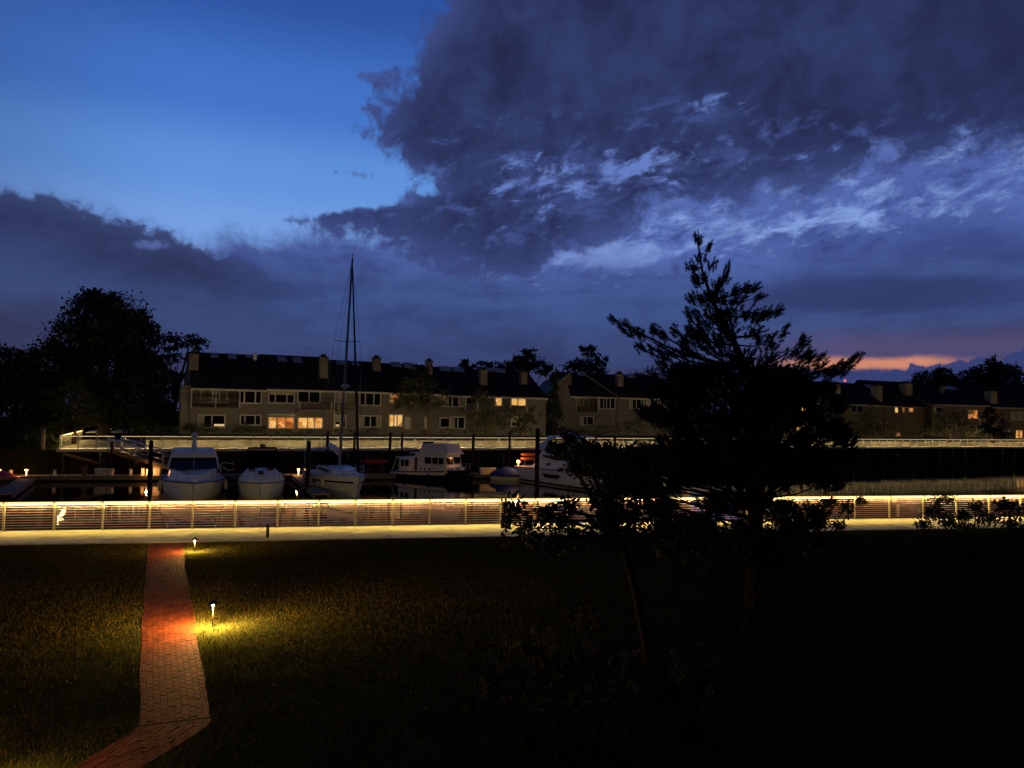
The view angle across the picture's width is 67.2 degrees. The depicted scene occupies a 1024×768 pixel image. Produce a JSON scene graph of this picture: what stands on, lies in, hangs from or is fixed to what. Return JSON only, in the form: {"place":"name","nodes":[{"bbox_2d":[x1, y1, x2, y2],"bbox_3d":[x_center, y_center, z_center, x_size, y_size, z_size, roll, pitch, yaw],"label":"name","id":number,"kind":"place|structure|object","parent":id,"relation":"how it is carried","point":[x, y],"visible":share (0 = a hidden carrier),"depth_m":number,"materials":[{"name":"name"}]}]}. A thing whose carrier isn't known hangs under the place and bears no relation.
{"place":"outdoors","nodes":[
{"label":"outdoors","id":0,"kind":"place"},
{"bbox_2d":[62,439,145,447],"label":"pier deck path","id":1,"kind":"structure","parent":0,"point":[90,443],"depth_m":82.42,"materials":[{"name":"grey wood"}]},
{"bbox_2d":[73,542,210,767],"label":"brick path","id":2,"kind":"structure","parent":0,"point":[151,743],"depth_m":12.97,"materials":[{"name":"red brick"}]},
{"bbox_2d":[0,417,720,473],"bbox_3d":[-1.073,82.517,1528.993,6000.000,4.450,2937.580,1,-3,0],"label":"shore ground","id":3,"kind":"structure","parent":0,"point":[34,460],"depth_m":66.75,"materials":[{"name":"green plant"}]},
{"bbox_2d":[0,428,63,447],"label":"bush","id":4,"kind":"object","parent":3,"relation":"on","point":[17,437],"visible":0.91,"depth_m":70.59,"materials":[{"name":"green plant"}]},
{"bbox_2d":[0,342,65,440],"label":"broadleaf tree","id":5,"kind":"object","parent":3,"relation":"on","point":[15,392],"visible":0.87,"depth_m":83.61,"materials":[{"name":"green plant"}]},
{"bbox_2d":[26,378,107,443],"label":"broadleaf tree","id":6,"kind":"object","parent":3,"relation":"on","point":[84,418],"visible":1,"depth_m":81.36,"materials":[{"name":"green plant"}]},
{"bbox_2d":[106,437,171,469],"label":"gangway","id":7,"kind":"object","parent":3,"relation":"on","point":[143,458],"visible":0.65,"depth_m":67.19,"materials":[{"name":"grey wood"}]},
{"bbox_2d":[457,358,503,369],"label":"broadleaf tree","id":8,"kind":"object","parent":3,"relation":"on","point":[463,363],"visible":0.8,"depth_m":150.13,"materials":[{"name":"green plant"}]},
{"bbox_2d":[145,440,1023,446],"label":"retaining wall","id":9,"kind":"structure","parent":3,"relation":"on","point":[231,443],"depth_m":83.20,"materials":[{"name":"concrete"}]},
{"bbox_2d":[0,528,1023,767],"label":"lawn","id":10,"kind":"structure","parent":0,"point":[982,731],"depth_m":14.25,"materials":[{"name":"plant"}]},
{"bbox_2d":[437,656,497,712],"bbox_3d":[-0.644,4.466,11.500,1.130,0.851,0.934,-2,-4,40],"label":"daylily clump","id":11,"kind":"object","parent":10,"relation":"on","point":[470,700],"visible":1,"depth_m":11.44,"materials":[{"name":"green plant"}]},
{"bbox_2d":[461,632,517,690],"bbox_3d":[-0.347,4.507,12.375,1.098,0.866,1.178,3,-4,-41],"label":"daylily clump","id":12,"kind":"object","parent":10,"relation":"on","point":[491,681],"visible":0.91,"depth_m":12.47,"materials":[{"name":"green plant"}]},
{"bbox_2d":[468,615,528,668],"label":"daylily clump","id":13,"kind":"object","parent":10,"relation":"on","point":[503,649],"visible":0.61,"depth_m":13.57,"materials":[{"name":"green plant"}]},
{"bbox_2d":[494,642,549,690],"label":"daylily clump","id":14,"kind":"object","parent":10,"relation":"on","point":[521,676],"visible":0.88,"depth_m":12.36,"materials":[{"name":"green plant"}]},
{"bbox_2d":[502,616,544,655],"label":"daylily clump","id":15,"kind":"object","parent":10,"relation":"on","point":[526,649],"visible":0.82,"depth_m":14.31,"materials":[{"name":"green plant"}]},
{"bbox_2d":[511,662,568,705],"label":"daylily clump","id":16,"kind":"object","parent":10,"relation":"on","point":[539,695],"visible":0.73,"depth_m":11.74,"materials":[{"name":"green plant"}]},
{"bbox_2d":[518,628,565,668],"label":"daylily clump","id":17,"kind":"object","parent":10,"relation":"on","point":[544,663],"visible":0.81,"depth_m":13.62,"materials":[{"name":"green plant"}]},
{"bbox_2d":[519,673,597,736],"bbox_3d":[0.638,4.441,10.644,1.287,0.848,1.190,1,-3,3],"label":"daylily clump","id":18,"kind":"object","parent":10,"relation":"on","point":[559,711],"visible":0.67,"depth_m":10.68,"materials":[{"name":"green plant"}]},
{"bbox_2d":[550,662,607,715],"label":"daylily clump","id":19,"kind":"object","parent":10,"relation":"on","point":[578,703],"visible":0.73,"depth_m":11.41,"materials":[{"name":"green plant"}]},
{"bbox_2d":[557,613,606,662],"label":"daylily clump","id":20,"kind":"object","parent":10,"relation":"on","point":[581,652],"visible":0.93,"depth_m":14.01,"materials":[{"name":"green plant"}]},
{"bbox_2d":[574,643,630,690],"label":"daylily clump","id":21,"kind":"object","parent":10,"relation":"on","point":[595,677],"visible":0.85,"depth_m":12.54,"materials":[{"name":"green plant"}]},
{"bbox_2d":[500,431,724,683],"bbox_3d":[1.557,2.974,13.136,3.689,4.353,2.268,1,-3,-10],"label":"leaning tree","id":22,"kind":"object","parent":10,"relation":"on","point":[606,501],"visible":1,"depth_m":12.75,"materials":[{"name":"green plant"}]},
{"bbox_2d":[592,653,649,712],"bbox_3d":[1.606,4.517,11.502,1.097,0.807,1.023,-1,-3,34],"label":"daylily clump","id":23,"kind":"object","parent":10,"relation":"on","point":[626,691],"visible":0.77,"depth_m":11.62,"materials":[{"name":"green plant"}]},
{"bbox_2d":[603,648,676,700],"bbox_3d":[2.039,4.517,12.085,1.167,0.879,0.965,3,-4,-43],"label":"daylily clump","id":24,"kind":"object","parent":10,"relation":"on","point":[637,678],"visible":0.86,"depth_m":12.04,"materials":[{"name":"green plant"}]},
{"bbox_2d":[630,649,704,705],"bbox_3d":[2.360,4.483,11.898,1.274,0.937,1.188,1,-3,-3],"label":"daylily clump","id":25,"kind":"object","parent":10,"relation":"on","point":[672,688],"visible":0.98,"depth_m":11.79,"materials":[{"name":"green plant"}]},
{"bbox_2d":[666,642,731,690],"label":"daylily clump","id":26,"kind":"object","parent":10,"relation":"on","point":[703,680],"visible":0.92,"depth_m":12.59,"materials":[{"name":"green plant"}]},
{"bbox_2d":[558,230,865,608],"bbox_3d":[4.782,0.864,18.414,7.534,9.276,5.763,1,-3,0],"label":"pine tree","id":27,"kind":"object","parent":10,"relation":"on","point":[762,449],"visible":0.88,"depth_m":17.92,"materials":[{"name":"green plant"}]},
{"bbox_2d":[641,523,841,634],"bbox_3d":[4.808,4.104,16.312,4.220,2.313,1.452,1,-3,0],"label":"shrub","id":28,"kind":"object","parent":10,"relation":"on","point":[776,541],"visible":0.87,"depth_m":16.12,"materials":[{"name":"green plant"}]},
{"bbox_2d":[763,493,868,575],"bbox_3d":[8.603,4.371,22.409,3.221,2.490,1.866,1,-3,0],"label":"shrub","id":29,"kind":"object","parent":10,"relation":"on","point":[801,514],"visible":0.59,"depth_m":22.12,"materials":[{"name":"green plant"}]},
{"bbox_2d":[912,490,1023,563],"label":"shrub","id":30,"kind":"object","parent":10,"relation":"on","point":[963,516],"visible":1,"depth_m":24.74,"materials":[{"name":"green plant"}]},
{"bbox_2d":[0,463,1023,529],"bbox_3d":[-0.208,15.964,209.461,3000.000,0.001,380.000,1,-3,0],"label":"water","id":31,"kind":"structure","parent":0,"point":[960,479],"depth_m":55.15,"materials":[{"name":"black liquid"}]},
{"bbox_2d":[0,478,33,500],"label":"finger dock","id":32,"kind":"object","parent":31,"relation":"on","point":[13,489],"visible":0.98,"depth_m":53.19,"materials":[{"name":"grey wood"}]},
{"bbox_2d":[39,427,45,449],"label":"piling","id":33,"kind":"object","parent":31,"relation":"in","point":[42,438],"visible":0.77,"depth_m":67.17,"materials":[{"name":"brown wood"}]},
{"bbox_2d":[61,452,168,473],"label":"pier substructure","id":34,"kind":"object","parent":31,"relation":"in","point":[65,454],"visible":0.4,"depth_m":67.78,"materials":[{"name":"wood"}]},
{"bbox_2d":[147,440,153,490],"bbox_3d":[-26.917,7.029,57.200,0.328,5.748,0.328,-2,-4,45],"label":"piling","id":35,"kind":"object","parent":31,"relation":"in","point":[149,472],"visible":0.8,"depth_m":57.14,"materials":[{"name":"brown wood"}]},
{"bbox_2d":[158,431,234,500],"bbox_3d":[-22.540,5.890,55.545,5.426,4.870,13.337,2,-3,-22],"label":"motor yacht","id":36,"kind":"object","parent":31,"relation":"on","point":[194,473],"visible":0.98,"depth_m":53.79,"materials":[{"name":"white plastic"}]},
{"bbox_2d":[0,473,395,481],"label":"floating dock","id":37,"kind":"object","parent":31,"relation":"on","point":[136,477],"visible":0.45,"depth_m":65.10,"materials":[{"name":"brown wood"}]},
{"bbox_2d":[234,444,287,499],"bbox_3d":[-18.045,6.381,55.475,3.697,4.000,9.977,2,-3,-17],"label":"sport cruiser","id":38,"kind":"object","parent":31,"relation":"on","point":[262,470],"visible":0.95,"depth_m":53.27,"materials":[{"name":"white plastic"}]},
{"bbox_2d":[305,440,310,492],"bbox_3d":[-15.059,7.094,56.704,0.348,5.878,0.348,-2,-4,45],"label":"piling","id":39,"kind":"object","parent":31,"relation":"in","point":[307,469],"visible":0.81,"depth_m":56.64,"materials":[{"name":"brown wood"}]},
{"bbox_2d":[291,474,329,499],"bbox_3d":[-16.047,8.096,60.375,1.020,0.730,19.161,2,-3,-20],"label":"finger dock","id":40,"kind":"object","parent":31,"relation":"on","point":[316,492],"visible":0.67,"depth_m":54.71,"materials":[{"name":"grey wood"}]},
{"bbox_2d":[302,253,365,496],"bbox_3d":[-13.209,-0.641,59.059,4.106,19.012,12.235,2,-3,-26],"label":"sailboat","id":41,"kind":"object","parent":31,"relation":"on","point":[335,474],"visible":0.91,"depth_m":57.91,"materials":[{"name":"white plastic"}]},
{"bbox_2d":[388,432,391,472],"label":"piling","id":42,"kind":"object","parent":31,"relation":"in","point":[389,452],"visible":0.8,"depth_m":74.14,"materials":[{"name":"brown wood"}]},
{"bbox_2d":[390,440,470,481],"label":"trawler","id":43,"kind":"object","parent":31,"relation":"on","point":[430,461],"visible":0.95,"depth_m":70.28,"materials":[{"name":"white plastic"}]},
{"bbox_2d":[425,457,460,463],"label":"wheelhouse window","id":44,"kind":"structure","parent":43,"relation":"in","point":[427,459],"depth_m":70.08,"materials":[{"name":"black glass"}]},
{"bbox_2d":[471,433,474,472],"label":"piling","id":45,"kind":"object","parent":31,"relation":"in","point":[473,453],"visible":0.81,"depth_m":75.14,"materials":[{"name":"brown wood"}]},
{"bbox_2d":[489,467,520,480],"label":"covered runabout","id":46,"kind":"object","parent":31,"relation":"on","point":[507,474],"visible":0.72,"depth_m":71.60,"materials":[{"name":"blue fabric"}]},
{"bbox_2d":[535,428,539,492],"bbox_3d":[1.940,6.910,59.728,0.348,6.992,0.348,-2,-4,45],"label":"piling","id":47,"kind":"object","parent":31,"relation":"in","point":[537,443],"visible":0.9,"depth_m":59.64,"materials":[{"name":"brown wood"}]},
{"bbox_2d":[58,448,1023,473],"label":"bulkhead","id":48,"kind":"object","parent":31,"relation":"in","point":[292,461],"visible":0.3,"depth_m":83.97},
{"bbox_2d":[514,432,666,494],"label":"motor yacht","id":49,"kind":"object","parent":31,"relation":"on","point":[550,475],"visible":0.28,"depth_m":66.68,"materials":[{"name":"white plastic"}]},
{"bbox_2d":[520,452,534,464],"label":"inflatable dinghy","id":50,"kind":"object","parent":49,"relation":"on","point":[528,456],"visible":0.66,"depth_m":72.84,"materials":[{"name":"orange rubber"}]},
{"bbox_2d":[0,516,1023,545],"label":"walkway","id":51,"kind":"structure","parent":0,"point":[122,536],"depth_m":29.22,"materials":[{"name":"concrete"}]},
{"bbox_2d":[0,495,1023,530],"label":"railing","id":52,"kind":"object","parent":51,"relation":"on","point":[277,517],"visible":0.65,"depth_m":31.09,"materials":[{"name":"white metal"}]},
{"bbox_2d":[0,0,1023,425],"label":"sky","id":53,"kind":"structure","parent":0,"point":[500,178],"materials":[{"name":"blue"}]},
{"bbox_2d":[56,446,1023,451],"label":"walkway","id":54,"kind":"structure","parent":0,"point":[418,449],"depth_m":79.98,"materials":[{"name":"grey concrete"}]},
{"bbox_2d":[58,435,115,448],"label":"platform railing","id":55,"kind":"object","parent":54,"relation":"on","point":[78,436],"visible":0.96,"depth_m":67.84,"materials":[{"name":"grey metal"}]},
{"bbox_2d":[120,436,1023,448],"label":"railing","id":56,"kind":"object","parent":54,"relation":"on","point":[415,442],"visible":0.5,"depth_m":81.03,"materials":[{"name":"grey metal"}]},
{"bbox_2d":[146,427,1023,441],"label":"terrace ground","id":57,"kind":"structure","parent":0,"point":[461,439],"depth_m":88.51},
{"bbox_2d":[22,285,178,434],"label":"broadleaf tree","id":58,"kind":"object","parent":57,"relation":"on","point":[107,340],"visible":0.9,"depth_m":88.64,"materials":[{"name":"green plant"}]},
{"bbox_2d":[130,420,178,433],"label":"bush","id":59,"kind":"object","parent":57,"relation":"on","point":[144,427],"visible":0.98,"depth_m":79.81,"materials":[{"name":"green plant"}]},
{"bbox_2d":[153,331,210,430],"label":"conifer tree","id":60,"kind":"object","parent":57,"relation":"on","point":[179,378],"visible":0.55,"depth_m":96.88,"materials":[{"name":"green plant"}]},
{"bbox_2d":[182,421,219,433],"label":"bush","id":61,"kind":"object","parent":57,"relation":"on","point":[208,429],"visible":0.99,"depth_m":82.33,"materials":[{"name":"green plant"}]},
{"bbox_2d":[178,350,266,433],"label":"townhouse","id":62,"kind":"structure","parent":57,"relation":"on","point":[226,393],"depth_m":85.70,"materials":[{"name":"grey"}]},
{"bbox_2d":[198,414,225,427],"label":"window","id":63,"kind":"structure","parent":62,"relation":"in","point":[210,419],"depth_m":84.02,"materials":[{"name":"beige"}]},
{"bbox_2d":[239,414,261,425],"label":"window","id":64,"kind":"structure","parent":62,"relation":"in","point":[254,420],"depth_m":85.95,"materials":[{"name":"beige"}]},
{"bbox_2d":[240,391,261,403],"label":"window","id":65,"kind":"structure","parent":62,"relation":"in","point":[247,397],"depth_m":86.04,"materials":[{"name":"beige"}]},
{"bbox_2d":[231,421,267,434],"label":"bush","id":66,"kind":"object","parent":57,"relation":"on","point":[245,429],"visible":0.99,"depth_m":83.87,"materials":[{"name":"green plant"}]},
{"bbox_2d":[259,354,336,434],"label":"townhouse","id":67,"kind":"structure","parent":57,"relation":"on","point":[296,393],"depth_m":89.09,"materials":[{"name":"grey"}]},
{"bbox_2d":[268,416,277,428],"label":"window","id":68,"kind":"structure","parent":67,"relation":"in","point":[272,420],"depth_m":86.98,"materials":[{"name":"beige"}]},
{"bbox_2d":[268,391,294,403],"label":"window","id":69,"kind":"structure","parent":67,"relation":"in","point":[277,397],"depth_m":87.56,"materials":[{"name":"beige"}]},
{"bbox_2d":[276,416,294,428],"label":"window","id":70,"kind":"structure","parent":67,"relation":"in","point":[284,422],"depth_m":87.59,"materials":[{"name":"orange"}]},
{"bbox_2d":[297,392,320,402],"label":"window","id":71,"kind":"structure","parent":67,"relation":"in","point":[311,397],"depth_m":88.92,"materials":[{"name":"black glass"}]},
{"bbox_2d":[297,417,323,428],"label":"window","id":72,"kind":"structure","parent":67,"relation":"in","point":[302,422],"depth_m":88.90,"materials":[{"name":"beige"}]},
{"bbox_2d":[328,355,388,434],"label":"townhouse","id":73,"kind":"structure","parent":57,"relation":"on","point":[374,392],"depth_m":92.41,"materials":[{"name":"grey"}]},
{"bbox_2d":[359,393,380,405],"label":"window","id":74,"kind":"structure","parent":73,"relation":"in","point":[366,399],"depth_m":92.26,"materials":[{"name":"black glass"}]},
{"bbox_2d":[359,415,380,427],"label":"window","id":75,"kind":"structure","parent":73,"relation":"in","point":[365,421],"depth_m":92.08,"materials":[{"name":"black glass"}]},
{"bbox_2d":[380,358,439,434],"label":"townhouse","id":76,"kind":"structure","parent":57,"relation":"on","point":[400,421],"depth_m":95.14,"materials":[{"name":"grey"}]},
{"bbox_2d":[388,414,402,426],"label":"window","id":77,"kind":"structure","parent":76,"relation":"in","point":[394,420],"depth_m":93.58,"materials":[{"name":"beige glass"}]},
{"bbox_2d":[388,363,454,436],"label":"broadleaf tree","id":78,"kind":"object","parent":57,"relation":"on","point":[422,401],"visible":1,"depth_m":87.90,"materials":[{"name":"green plant"}]},
{"bbox_2d":[429,366,491,434],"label":"townhouse","id":79,"kind":"structure","parent":57,"relation":"on","point":[461,383],"depth_m":98.30,"materials":[{"name":"grey"}]},
{"bbox_2d":[439,417,449,427],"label":"window","id":80,"kind":"structure","parent":79,"relation":"in","point":[443,422],"depth_m":96.45,"materials":[{"name":"black glass"}]},
{"bbox_2d":[443,397,463,406],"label":"window","id":81,"kind":"structure","parent":79,"relation":"in","point":[455,401],"depth_m":97.26,"materials":[{"name":"black glass"}]},
{"bbox_2d":[450,416,464,428],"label":"window","id":82,"kind":"structure","parent":79,"relation":"in","point":[457,422],"depth_m":97.23,"materials":[{"name":"black"}]},
{"bbox_2d":[465,387,505,436],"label":"broadleaf tree","id":83,"kind":"object","parent":57,"relation":"on","point":[482,416],"visible":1,"depth_m":91.65,"materials":[{"name":"green plant"}]},
{"bbox_2d":[474,368,547,435],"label":"townhouse","id":84,"kind":"structure","parent":57,"relation":"on","point":[521,389],"depth_m":102.23,"materials":[{"name":"grey"}]},
{"bbox_2d":[498,405,542,436],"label":"broadleaf tree","id":85,"kind":"object","parent":57,"relation":"on","point":[522,419],"visible":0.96,"depth_m":94.87,"materials":[{"name":"green plant"}]},
{"bbox_2d":[500,347,553,383],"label":"broadleaf tree","id":86,"kind":"object","parent":57,"relation":"on","point":[517,363],"visible":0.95,"depth_m":149.51,"materials":[{"name":"green plant"}]},
{"bbox_2d":[546,365,566,434],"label":"conifer tree","id":87,"kind":"object","parent":57,"relation":"on","point":[555,397],"visible":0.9,"depth_m":107.51,"materials":[{"name":"green plant"}]},
{"bbox_2d":[539,370,616,434],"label":"townhouse","id":88,"kind":"structure","parent":57,"relation":"on","point":[584,400],"depth_m":113.31,"materials":[{"name":"grey"}]},
{"bbox_2d":[580,416,593,424],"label":"window","id":89,"kind":"structure","parent":88,"relation":"in","point":[584,420],"depth_m":112.52,"materials":[{"name":"black glass"}]},
{"bbox_2d":[599,398,615,409],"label":"window","id":90,"kind":"structure","parent":88,"relation":"in","point":[603,403],"depth_m":113.82,"materials":[{"name":"black"}]},
{"bbox_2d":[559,344,611,373],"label":"broadleaf tree","id":91,"kind":"object","parent":57,"relation":"on","point":[579,365],"visible":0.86,"depth_m":155.30,"materials":[{"name":"green plant"}]},
{"bbox_2d":[557,415,649,436],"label":"bush","id":92,"kind":"object","parent":57,"relation":"on","point":[629,426],"visible":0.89,"depth_m":103.84,"materials":[{"name":"green plant"}]},
{"bbox_2d":[582,371,682,435],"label":"townhouse","id":93,"kind":"structure","parent":57,"relation":"on","point":[629,390],"depth_m":116.21,"materials":[{"name":"grey"}]},
{"bbox_2d":[629,399,646,408],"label":"window","id":94,"kind":"structure","parent":93,"relation":"in","point":[632,402],"depth_m":115.41,"materials":[{"name":"black"}]},
{"bbox_2d":[628,360,686,375],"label":"broadleaf tree","id":95,"kind":"object","parent":57,"relation":"on","point":[651,371],"visible":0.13,"depth_m":150.05,"materials":[{"name":"green plant"}]},
{"bbox_2d":[802,381,885,437],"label":"townhouse","id":96,"kind":"structure","parent":57,"relation":"on","point":[859,398],"depth_m":125.58,"materials":[{"name":"brick"}]},
{"bbox_2d":[843,404,904,437],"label":"broadleaf tree","id":97,"kind":"object","parent":57,"relation":"on","point":[871,432],"visible":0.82,"depth_m":121.83,"materials":[{"name":"green plant"}]},
{"bbox_2d":[855,380,926,437],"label":"townhouse","id":98,"kind":"structure","parent":57,"relation":"on","point":[901,402],"depth_m":132.36,"materials":[{"name":"beige brick"}]},
{"bbox_2d":[907,366,969,388],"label":"broadleaf tree","id":99,"kind":"object","parent":57,"relation":"on","point":[939,375],"visible":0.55,"depth_m":174.41,"materials":[{"name":"green plant"}]},
{"bbox_2d":[890,429,1010,437],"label":"bush","id":100,"kind":"object","parent":57,"relation":"on","point":[941,435],"visible":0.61,"depth_m":123.35,"materials":[{"name":"green plant"}]},
{"bbox_2d":[913,384,990,438],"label":"townhouse","id":101,"kind":"structure","parent":57,"relation":"on","point":[947,399],"depth_m":134.47,"materials":[{"name":"brick"}]},
{"bbox_2d":[921,408,982,441],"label":"broadleaf tree","id":102,"kind":"object","parent":57,"relation":"on","point":[948,428],"visible":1,"depth_m":121.37,"materials":[{"name":"green plant"}]},
{"bbox_2d":[957,385,1023,437],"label":"townhouse","id":103,"kind":"structure","parent":57,"relation":"on","point":[1008,402],"depth_m":143.48,"materials":[{"name":"beige brick"}]},
{"bbox_2d":[958,353,1023,387],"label":"broadleaf tree","id":104,"kind":"object","parent":57,"relation":"on","point":[978,376],"visible":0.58,"depth_m":176.97,"materials":[{"name":"green plant"}]},
{"bbox_2d":[973,404,1015,442],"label":"broadleaf tree","id":105,"kind":"object","parent":57,"relation":"on","point":[988,428],"visible":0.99,"depth_m":121.31,"materials":[{"name":"green plant"}]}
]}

